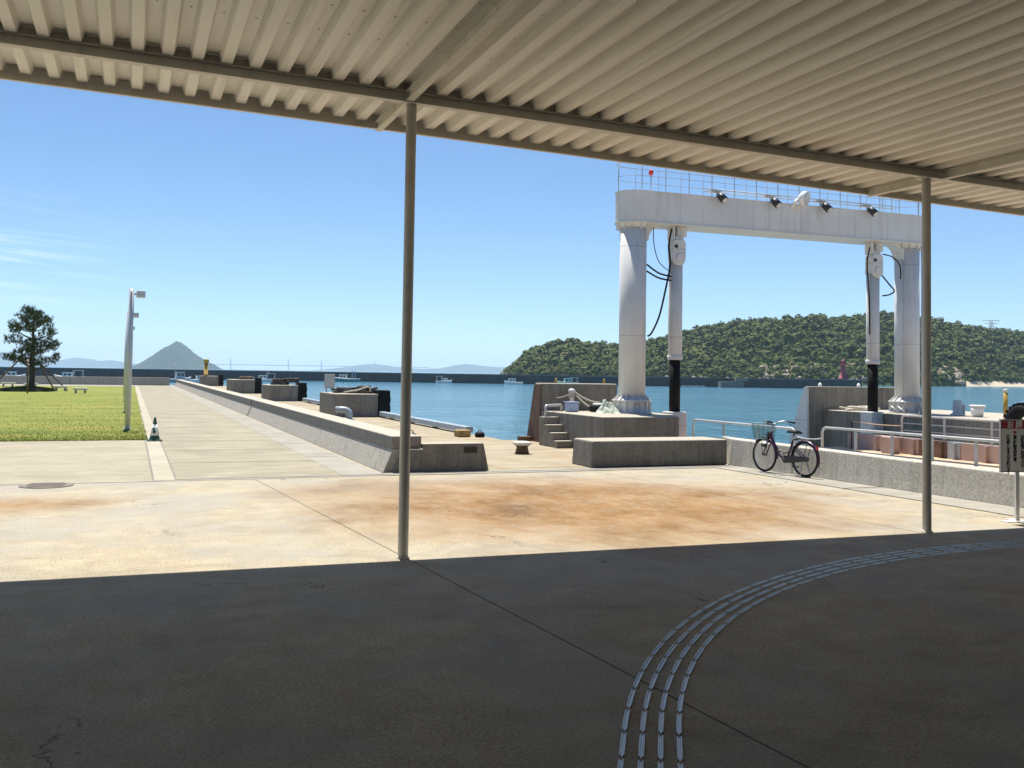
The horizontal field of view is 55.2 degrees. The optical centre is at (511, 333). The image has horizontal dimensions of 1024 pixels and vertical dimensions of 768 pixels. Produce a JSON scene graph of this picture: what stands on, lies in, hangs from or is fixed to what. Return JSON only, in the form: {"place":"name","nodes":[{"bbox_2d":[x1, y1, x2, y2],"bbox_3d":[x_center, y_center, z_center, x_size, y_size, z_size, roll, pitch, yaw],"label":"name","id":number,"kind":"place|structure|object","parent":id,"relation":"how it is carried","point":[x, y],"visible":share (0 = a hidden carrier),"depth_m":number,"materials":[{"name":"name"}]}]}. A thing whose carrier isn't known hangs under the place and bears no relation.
{"place":"outdoors","nodes":[
{"label":"outdoors","id":0,"kind":"place"},
{"bbox_2d":[0,352,43,365],"bbox_3d":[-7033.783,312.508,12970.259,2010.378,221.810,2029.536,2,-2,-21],"label":"hills","id":1,"kind":"structure","parent":0,"point":[5,362],"depth_m":12628.81,"materials":[{"name":"blue"}]},
{"bbox_2d":[0,384,137,386],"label":"road","id":2,"kind":"structure","parent":0,"point":[69,385],"depth_m":99.37,"materials":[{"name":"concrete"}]},
{"bbox_2d":[43,358,97,366],"bbox_3d":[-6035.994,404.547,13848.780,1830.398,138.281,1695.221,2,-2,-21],"label":"hills","id":3,"kind":"structure","parent":0,"point":[71,362],"depth_m":13493.16,"materials":[{"name":"blue"}]},
{"bbox_2d":[0,385,147,441],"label":"lawn","id":4,"kind":"structure","parent":0,"point":[95,391],"depth_m":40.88,"materials":[{"name":"green plant"}]},
{"bbox_2d":[1,382,15,386],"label":"bench","id":5,"kind":"object","parent":4,"relation":"on","point":[4,383],"visible":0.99,"depth_m":87.39,"materials":[{"name":"concrete"}]},
{"bbox_2d":[0,352,26,378],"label":"tree stake","id":6,"kind":"object","parent":4,"relation":"on","point":[10,368],"visible":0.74,"depth_m":74.64,"materials":[{"name":"wood"}]},
{"bbox_2d":[0,388,49,391],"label":"planting mound","id":7,"kind":"object","parent":4,"relation":"on","point":[29,391],"visible":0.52,"depth_m":71.91,"materials":[{"name":"green plant"}]},
{"bbox_2d":[0,304,61,385],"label":"pine tree","id":8,"kind":"object","parent":7,"relation":"on","point":[34,323],"visible":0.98,"depth_m":74.07,"materials":[{"name":"green plant"}]},
{"bbox_2d":[0,385,55,390],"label":"undergrowth","id":9,"kind":"object","parent":4,"relation":"on","point":[23,388],"visible":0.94,"depth_m":72.35,"materials":[{"name":"green plant"}]},
{"bbox_2d":[27,359,28,392],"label":"tree stake","id":10,"kind":"object","parent":4,"relation":"on","point":[27,373],"visible":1,"depth_m":66.97,"materials":[{"name":"wood"}]},
{"bbox_2d":[39,367,53,388],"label":"tree stake","id":11,"kind":"object","parent":4,"relation":"on","point":[47,378],"visible":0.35,"depth_m":75.65,"materials":[{"name":"wood"}]},
{"bbox_2d":[43,366,67,390],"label":"tree stake","id":12,"kind":"object","parent":4,"relation":"on","point":[53,377],"visible":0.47,"depth_m":75.36,"materials":[{"name":"wood"}]},
{"bbox_2d":[54,386,67,390],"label":"bench","id":13,"kind":"object","parent":4,"relation":"on","point":[57,387],"visible":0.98,"depth_m":75.27,"materials":[{"name":"stone"}]},
{"bbox_2d":[73,388,87,392],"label":"bench","id":14,"kind":"object","parent":4,"relation":"on","point":[76,389],"visible":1,"depth_m":69.32,"materials":[{"name":"concrete"}]},
{"bbox_2d":[122,333,125,394],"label":"lamp post","id":15,"kind":"object","parent":4,"relation":"on","point":[124,366],"visible":0.18,"depth_m":67.62,"materials":[{"name":"metal"}]},
{"bbox_2d":[124,325,134,388],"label":"lamp post","id":16,"kind":"object","parent":4,"relation":"on","point":[125,356],"visible":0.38,"depth_m":55.57,"materials":[{"name":"metal"}]},
{"bbox_2d":[124,311,138,410],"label":"lamp post","id":17,"kind":"object","parent":4,"relation":"on","point":[136,315],"visible":0.41,"depth_m":41.83,"materials":[{"name":"metal"}]},
{"bbox_2d":[123,288,145,428],"bbox_3d":[-11.541,0.755,29.945,0.530,4.279,0.260,2,-2,-21],"label":"lamp post","id":18,"kind":"object","parent":4,"relation":"on","point":[140,294],"visible":1,"depth_m":29.84,"materials":[{"name":"metal"}]},
{"bbox_2d":[0,440,151,483],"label":"pavement","id":19,"kind":"structure","parent":0,"point":[25,462],"depth_m":19.55,"materials":[{"name":"concrete"}]},
{"bbox_2d":[74,360,136,367],"bbox_3d":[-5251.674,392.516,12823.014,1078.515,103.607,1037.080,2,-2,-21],"label":"hills","id":20,"kind":"structure","parent":0,"point":[111,364],"depth_m":12572.43,"materials":[{"name":"blue"}]},
{"bbox_2d":[132,341,223,369],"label":"island","id":21,"kind":"structure","parent":0,"point":[181,355],"depth_m":4988.75,"materials":[{"name":"grey stone"}]},
{"bbox_2d":[174,379,261,415],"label":"parapet wall","id":22,"kind":"structure","parent":0,"point":[238,402],"depth_m":52.81,"materials":[{"name":"concrete"}]},
{"bbox_2d":[138,385,341,479],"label":"path","id":23,"kind":"structure","parent":0,"point":[200,441],"depth_m":23.90,"materials":[{"name":"concrete"}]},
{"bbox_2d":[211,358,428,371],"bbox_3d":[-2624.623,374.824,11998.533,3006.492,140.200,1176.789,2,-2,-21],"label":"suspension bridge","id":24,"kind":"structure","parent":0,"point":[288,365],"depth_m":11989.32,"materials":[{"name":"grey metal"}]},
{"bbox_2d":[248,399,420,472],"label":"parapet wall","id":25,"kind":"structure","parent":0,"point":[376,447],"depth_m":23.01,"materials":[{"name":"concrete"}]},
{"bbox_2d":[309,364,505,372],"bbox_3d":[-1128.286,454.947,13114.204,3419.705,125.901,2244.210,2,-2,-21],"label":"hills","id":26,"kind":"structure","parent":0,"point":[467,368],"depth_m":12714.23,"materials":[{"name":"blue"}]},
{"bbox_2d":[211,386,619,470],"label":"quay","id":27,"kind":"structure","parent":0,"point":[427,433],"depth_m":32.41,"materials":[{"name":"concrete"}]},
{"bbox_2d":[199,375,223,385],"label":"mooring block","id":28,"kind":"structure","parent":27,"relation":"on","point":[218,380],"depth_m":107.35,"materials":[{"name":"concrete"}]},
{"bbox_2d":[203,359,208,375],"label":"yellow post","id":29,"kind":"object","parent":28,"relation":"on","point":[206,361],"visible":1,"depth_m":107.78,"materials":[{"name":"metal"}]},
{"bbox_2d":[226,378,261,393],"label":"mooring block","id":30,"kind":"structure","parent":27,"relation":"on","point":[245,386],"depth_m":76.68,"materials":[{"name":"concrete"}]},
{"bbox_2d":[238,376,252,379],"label":"rope heap","id":31,"kind":"object","parent":30,"relation":"on","point":[247,377],"visible":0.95,"depth_m":78.22,"materials":[{"name":"fabric"}]},
{"bbox_2d":[261,382,306,400],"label":"mooring block","id":32,"kind":"structure","parent":27,"relation":"on","point":[296,392],"depth_m":59.30,"materials":[{"name":"concrete"}]},
{"bbox_2d":[270,378,298,384],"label":"rope heap","id":33,"kind":"object","parent":32,"relation":"on","point":[277,381],"visible":1,"depth_m":60.05,"materials":[{"name":"fabric"}]},
{"bbox_2d":[302,398,319,404],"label":"quay edge rail","id":34,"kind":"object","parent":27,"relation":"on","point":[309,400],"visible":0.39,"depth_m":55.38,"materials":[{"name":"white metal"}]},
{"bbox_2d":[335,406,354,419],"bbox_3d":[-6.427,3.054,37.846,0.737,0.519,0.433,0,-2,11],"label":"vent pipe","id":35,"kind":"object","parent":27,"relation":"on","point":[347,411],"visible":0.81,"depth_m":37.70,"materials":[{"name":"silver metal"}]},
{"bbox_2d":[319,390,390,417],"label":"mooring block","id":36,"kind":"structure","parent":27,"relation":"on","point":[374,403],"depth_m":40.48,"materials":[{"name":"concrete"}]},
{"bbox_2d":[324,374,334,391],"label":"grey panel","id":37,"kind":"object","parent":36,"relation":"on","point":[329,380],"visible":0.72,"depth_m":42.98,"materials":[{"name":"metal"}]},
{"bbox_2d":[331,385,377,393],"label":"rope heap","id":38,"kind":"object","parent":36,"relation":"on","point":[343,389],"visible":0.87,"depth_m":41.39,"materials":[{"name":"beige fabric"}]},
{"bbox_2d":[344,386,370,392],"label":"rope","id":39,"kind":"object","parent":36,"relation":"on","point":[358,389],"visible":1,"depth_m":40.90,"materials":[{"name":"fabric"}]},
{"bbox_2d":[379,411,472,432],"bbox_3d":[-3.322,3.129,35.099,0.250,0.245,11.140,2,-2,-21],"label":"quay edge rail","id":40,"kind":"object","parent":27,"relation":"on","point":[437,424],"visible":0.81,"depth_m":33.37,"materials":[{"name":"white metal"}]},
{"bbox_2d":[454,429,470,436],"bbox_3d":[-1.466,2.928,28.930,0.380,0.201,0.450,2,-2,-21],"label":"timber block","id":41,"kind":"object","parent":27,"relation":"on","point":[462,433],"depth_m":28.74,"materials":[{"name":"brown wood"}]},
{"bbox_2d":[475,429,484,437],"bbox_3d":[-0.947,2.922,28.837,0.300,0.230,0.292,2,-2,-21],"label":"bollard","id":42,"kind":"object","parent":27,"relation":"on","point":[480,434],"visible":1,"depth_m":28.73,"materials":[{"name":"metal"}]},
{"bbox_2d":[421,440,584,468],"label":"quay","id":43,"kind":"structure","parent":0,"point":[500,454],"depth_m":22.52,"materials":[{"name":"concrete"}]},
{"bbox_2d":[513,441,531,453],"bbox_3d":[0.240,2.672,23.081,0.450,0.296,0.443,2,-2,-21],"label":"bollard","id":44,"kind":"object","parent":43,"relation":"on","point":[522,447],"visible":1,"depth_m":22.95,"materials":[{"name":"metal"}]},
{"bbox_2d":[572,437,726,467],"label":"wall","id":45,"kind":"structure","parent":43,"relation":"on","point":[637,452],"depth_m":20.44,"materials":[{"name":"concrete"}]},
{"bbox_2d":[692,419,795,444],"bbox_3d":[5.020,2.399,21.594,0.052,0.885,3.899,2,-2,-21],"label":"guard rail","id":46,"kind":"object","parent":43,"relation":"on","point":[745,424],"visible":0.5,"depth_m":22.08,"materials":[{"name":"grey metal"}]},
{"bbox_2d":[0,385,1023,767],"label":"ground","id":47,"kind":"structure","parent":0,"point":[514,619],"depth_m":7.40,"materials":[{"name":"concrete"}]},
{"bbox_2d":[18,482,73,488],"bbox_3d":[-7.405,2.405,15.588,0.800,0.016,0.800,2,-2,-21],"label":"manhole cover","id":48,"kind":"object","parent":47,"relation":"on","point":[46,485],"visible":1,"depth_m":15.50,"materials":[{"name":"metal"}]},
{"bbox_2d":[0,376,169,384],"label":"sea wall","id":49,"kind":"structure","parent":47,"relation":"on","point":[70,380],"depth_m":103.93,"materials":[{"name":"concrete"}]},
{"bbox_2d":[135,387,174,480],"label":"kerb","id":50,"kind":"structure","parent":47,"relation":"on","point":[161,468],"depth_m":21.92,"materials":[{"name":"concrete"}]},
{"bbox_2d":[147,417,161,440],"bbox_3d":[-9.260,2.462,25.407,0.380,0.616,0.380,2,-2,-21],"label":"traffic cone","id":51,"kind":"object","parent":50,"relation":"on","point":[154,434],"visible":1,"depth_m":25.33,"materials":[{"name":"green plastic"}]},
{"bbox_2d":[139,388,176,480],"bbox_3d":[-21.686,3.875,57.250,0.400,0.026,87.380,2,-2,-21],"label":"gutter","id":52,"kind":"object","parent":47,"relation":"on","point":[151,471],"visible":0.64,"depth_m":20.32,"materials":[{"name":"concrete"}]},
{"bbox_2d":[0,475,384,484],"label":"gutter","id":53,"kind":"object","parent":47,"relation":"on","point":[210,479],"visible":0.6,"depth_m":16.77,"materials":[{"name":"concrete"}]},
{"bbox_2d":[166,385,382,475],"bbox_3d":[-19.998,4.101,62.300,0.740,0.028,95.580,2,-2,-21],"label":"gutter","id":54,"kind":"object","parent":47,"relation":"on","point":[342,466],"visible":0.86,"depth_m":24.85,"materials":[{"name":"concrete"}]},
{"bbox_2d":[392,442,488,472],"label":"end wall","id":55,"kind":"structure","parent":47,"relation":"on","point":[444,456],"depth_m":18.70,"materials":[{"name":"concrete"}]},
{"bbox_2d":[0,0,1023,558],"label":"canopy","id":56,"kind":"object","parent":47,"relation":"on","point":[914,100],"visible":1,"depth_m":9.58,"materials":[{"name":"metal"}]},
{"bbox_2d":[380,465,739,475],"bbox_3d":[1.182,2.700,19.378,7.640,0.031,0.420,2,-2,-21],"label":"gutter","id":57,"kind":"object","parent":47,"relation":"on","point":[543,470],"visible":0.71,"depth_m":19.21,"materials":[{"name":"concrete"}]},
{"bbox_2d":[539,411,678,447],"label":"gantry plinth","id":58,"kind":"structure","parent":47,"relation":"on","point":[560,429],"depth_m":24.27,"materials":[{"name":"concrete"}]},
{"bbox_2d":[544,404,562,416],"bbox_3d":[1.127,2.053,26.477,0.080,0.327,1.067,0,-3,28],"label":"hand rail","id":59,"kind":"object","parent":58,"relation":"on","point":[551,405],"visible":0.96,"depth_m":26.23,"materials":[{"name":"silver metal"}]},
{"bbox_2d":[517,383,616,441],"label":"fender block","id":60,"kind":"structure","parent":58,"relation":"attached to","point":[544,394],"depth_m":27.45,"materials":[{"name":"concrete"}]},
{"bbox_2d":[564,401,579,411],"bbox_3d":[1.615,1.969,26.538,0.340,0.273,0.340,2,-2,-21],"label":"bucket","id":61,"kind":"object","parent":58,"relation":"on","point":[571,406],"visible":1,"depth_m":26.41,"materials":[{"name":"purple plastic"}]},
{"bbox_2d":[556,389,599,406],"bbox_3d":[1.829,1.822,27.086,1.216,0.619,0.303,1,-2,3],"label":"mooring bitt","id":62,"kind":"object","parent":58,"relation":"on","point":[572,393],"visible":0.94,"depth_m":27.10,"materials":[{"name":"paint"}]},
{"bbox_2d":[589,403,601,411],"bbox_3d":[2.442,2.000,26.644,0.600,0.243,0.400,2,-2,-21],"label":"fish tub","id":63,"kind":"object","parent":58,"relation":"on","point":[594,407],"visible":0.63,"depth_m":26.47,"materials":[{"name":"black plastic"}]},
{"bbox_2d":[595,399,623,413],"bbox_3d":[2.576,1.913,26.001,0.748,0.366,0.600,2,-2,-21],"label":"net heap","id":64,"kind":"object","parent":58,"relation":"on","point":[606,407],"visible":1,"depth_m":25.83,"materials":[{"name":"white fabric"}]},
{"bbox_2d":[612,162,921,436],"bbox_3d":[7.815,-0.070,27.942,10.716,8.810,1.464,2,-2,-21],"label":"ferry gantry","id":65,"kind":"object","parent":58,"relation":"on","point":[640,215],"visible":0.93,"depth_m":27.42,"materials":[{"name":"metal"}]},
{"bbox_2d":[617,540,1023,767],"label":"tactile strip","id":66,"kind":"object","parent":47,"relation":"on","point":[679,743],"visible":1,"depth_m":7.15,"materials":[{"name":"silver metal"}]},
{"bbox_2d":[715,467,1023,516],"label":"gutter","id":67,"kind":"object","parent":47,"relation":"on","point":[988,507],"visible":1,"depth_m":16.37,"materials":[{"name":"concrete"}]},
{"bbox_2d":[751,420,819,476],"bbox_3d":[5.319,2.215,19.093,0.633,1.040,1.796,4,-4,-28],"label":"bicycle","id":68,"kind":"object","parent":67,"relation":"on","point":[792,459],"visible":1,"depth_m":19.05,"materials":[{"name":"black metal"}]},
{"bbox_2d":[722,436,1023,507],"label":"pebbled wall","id":69,"kind":"structure","parent":47,"relation":"on","point":[983,484],"depth_m":17.01,"materials":[{"name":"concrete"}]},
{"bbox_2d":[821,426,998,467],"bbox_3d":[7.393,2.191,16.405,0.052,0.955,6.216,2,-3,-25],"label":"guard rail","id":70,"kind":"object","parent":69,"relation":"on","point":[975,440],"visible":0.56,"depth_m":17.14,"materials":[{"name":"metal"}]},
{"bbox_2d":[819,433,998,468],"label":"ferry ramp","id":71,"kind":"structure","parent":47,"relation":"on","point":[943,450],"depth_m":24.13,"materials":[{"name":"orange paint"}]},
{"bbox_2d":[851,420,901,448],"bbox_3d":[9.459,2.663,25.497,0.044,0.759,1.635,2,-3,-29],"label":"guard rail","id":72,"kind":"object","parent":71,"relation":"on","point":[868,423],"visible":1,"depth_m":25.85,"materials":[{"name":"metal"}]},
{"bbox_2d":[901,414,998,445],"bbox_3d":[11.434,2.201,21.008,0.052,0.585,8.449,2,-2,-21],"label":"guard rail","id":73,"kind":"object","parent":71,"relation":"on","point":[944,425],"visible":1,"depth_m":23.41,"materials":[{"name":"metal"}]},
{"bbox_2d":[824,410,1023,446],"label":"raised quay","id":74,"kind":"structure","parent":47,"relation":"on","point":[840,419],"depth_m":28.43,"materials":[{"name":"concrete"}]},
{"bbox_2d":[790,386,893,446],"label":"fender block","id":75,"kind":"structure","parent":74,"relation":"attached to","point":[815,402],"depth_m":31.61,"materials":[{"name":"concrete"}]},
{"bbox_2d":[839,406,879,410],"bbox_3d":[10.990,2.356,30.969,1.033,0.178,0.756,2,-2,-21],"label":"rope heap","id":76,"kind":"object","parent":74,"relation":"on","point":[858,408],"visible":0.8,"depth_m":30.70,"materials":[{"name":"beige fabric"}]},
{"bbox_2d":[890,401,921,413],"bbox_3d":[11.865,2.173,28.981,0.818,0.385,1.136,3,-3,-40],"label":"scrap heap","id":77,"kind":"object","parent":74,"relation":"on","point":[905,411],"visible":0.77,"depth_m":29.07,"materials":[{"name":"grey metal"}]},
{"bbox_2d":[950,400,964,415],"bbox_3d":[12.706,2.109,27.946,0.400,0.439,0.390,2,-2,-21],"label":"quay bollard","id":78,"kind":"object","parent":74,"relation":"on","point":[958,408],"visible":0.99,"depth_m":27.84,"materials":[{"name":"paint"}]},
{"bbox_2d":[969,405,985,416],"bbox_3d":[12.902,2.135,27.163,0.428,0.330,0.428,2,-2,-21],"label":"bucket","id":79,"kind":"object","parent":74,"relation":"on","point":[977,410],"visible":0.99,"depth_m":27.02,"materials":[{"name":"white plastic"}]},
{"bbox_2d":[1003,389,1007,418],"bbox_3d":[13.306,1.877,26.416,0.124,0.799,0.124,2,-2,-21],"label":"marker post","id":80,"kind":"object","parent":74,"relation":"on","point":[1005,399],"visible":0.92,"depth_m":26.37,"materials":[{"name":"yellow metal"}]},
{"bbox_2d":[1003,403,1023,418],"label":"tyre","id":81,"kind":"object","parent":74,"relation":"hanging from","point":[1015,411],"visible":0.4,"depth_m":24.28,"materials":[{"name":"black rubber"}]},
{"bbox_2d":[999,419,1023,522],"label":"notice sign","id":82,"kind":"object","parent":47,"relation":"on","point":[1011,445],"visible":1,"depth_m":13.21,"materials":[{"name":"white metal"}]},
{"bbox_2d":[0,366,1023,443],"bbox_3d":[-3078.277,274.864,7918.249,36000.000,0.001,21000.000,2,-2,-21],"label":"sea","id":83,"kind":"structure","parent":0,"point":[499,411],"depth_m":148.57,"materials":[{"name":"blue liquid"}]},
{"bbox_2d":[5,371,24,375],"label":"fishing boat","id":84,"kind":"object","parent":83,"relation":"on","point":[11,374],"visible":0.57,"depth_m":268.00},
{"bbox_2d":[54,370,83,376],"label":"fishing boat","id":85,"kind":"object","parent":83,"relation":"on","point":[67,373],"visible":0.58,"depth_m":272.98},
{"bbox_2d":[170,363,190,381],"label":"fishing boat","id":86,"kind":"object","parent":83,"relation":"on","point":[179,375],"visible":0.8,"depth_m":283.67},
{"bbox_2d":[189,376,198,382],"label":"fishing boat","id":87,"kind":"object","parent":83,"relation":"on","point":[196,380],"visible":0.42,"depth_m":282.85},
{"bbox_2d":[252,373,274,381],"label":"fishing boat","id":88,"kind":"object","parent":83,"relation":"on","point":[264,378],"visible":0.6,"depth_m":321.25,"materials":[{"name":"white"}]},
{"bbox_2d":[335,369,359,381],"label":"fishing boat","id":89,"kind":"object","parent":83,"relation":"on","point":[342,378],"visible":0.88,"depth_m":362.97,"materials":[{"name":"white"}]},
{"bbox_2d":[0,367,861,387],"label":"breakwater","id":90,"kind":"object","parent":83,"relation":"in","point":[489,378],"visible":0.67,"depth_m":376.94,"materials":[{"name":"concrete"}]},
{"bbox_2d":[838,359,847,378],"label":"lighthouse","id":91,"kind":"object","parent":90,"relation":"on","point":[843,371],"visible":0.98,"depth_m":371.23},
{"bbox_2d":[436,376,451,382],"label":"fishing boat","id":92,"kind":"object","parent":83,"relation":"on","point":[445,380],"visible":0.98,"depth_m":371.98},
{"bbox_2d":[504,378,522,383],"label":"fishing boat","id":93,"kind":"object","parent":83,"relation":"on","point":[511,381],"visible":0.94,"depth_m":361.67,"materials":[{"name":"white"}]},
{"bbox_2d":[557,378,572,382],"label":"fishing boat","id":94,"kind":"object","parent":83,"relation":"on","point":[568,380],"visible":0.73,"depth_m":357.65,"materials":[{"name":"white"}]},
{"bbox_2d":[682,384,704,386],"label":"oyster raft","id":95,"kind":"object","parent":83,"relation":"on","point":[686,385],"visible":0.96,"depth_m":355.35,"materials":[{"name":"grey wood"}]},
{"bbox_2d":[718,378,747,387],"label":"landing stage","id":96,"kind":"object","parent":83,"relation":"in","point":[725,384],"visible":0.82,"depth_m":362.64,"materials":[{"name":"concrete"}]},
{"bbox_2d":[0,79,1023,369],"label":"sky","id":97,"kind":"structure","parent":0,"point":[259,239],"materials":[{"name":"blue"}]},
{"bbox_2d":[500,320,1023,385],"bbox_3d":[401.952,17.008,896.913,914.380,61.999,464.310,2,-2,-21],"label":"hill","id":98,"kind":"structure","parent":0,"point":[888,382],"depth_m":630.99,"materials":[{"name":"green plant"}]},
{"bbox_2d":[503,310,1023,382],"bbox_3d":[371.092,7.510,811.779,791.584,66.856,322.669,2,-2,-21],"label":"forest","id":99,"kind":"object","parent":98,"relation":"on","point":[951,342],"visible":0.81,"depth_m":678.16,"materials":[{"name":"green plant"}]},
{"bbox_2d":[759,363,878,380],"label":"rocks","id":100,"kind":"object","parent":98,"relation":"on","point":[765,374],"visible":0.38,"depth_m":599.23,"materials":[{"name":"grey stone"}]},
{"bbox_2d":[936,365,965,385],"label":"rocks","id":101,"kind":"object","parent":98,"relation":"on","point":[958,375],"visible":0.6,"depth_m":622.05,"materials":[{"name":"beige stone"}]},
{"bbox_2d":[982,320,999,328],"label":"power pylon","id":102,"kind":"object","parent":98,"relation":"on","point":[991,321],"visible":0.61,"depth_m":957.26,"materials":[{"name":"metal"}]},
{"bbox_2d":[966,381,1023,386],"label":"beach","id":103,"kind":"structure","parent":0,"point":[993,383],"depth_m":673.53,"materials":[{"name":"beige sand"}]}
]}

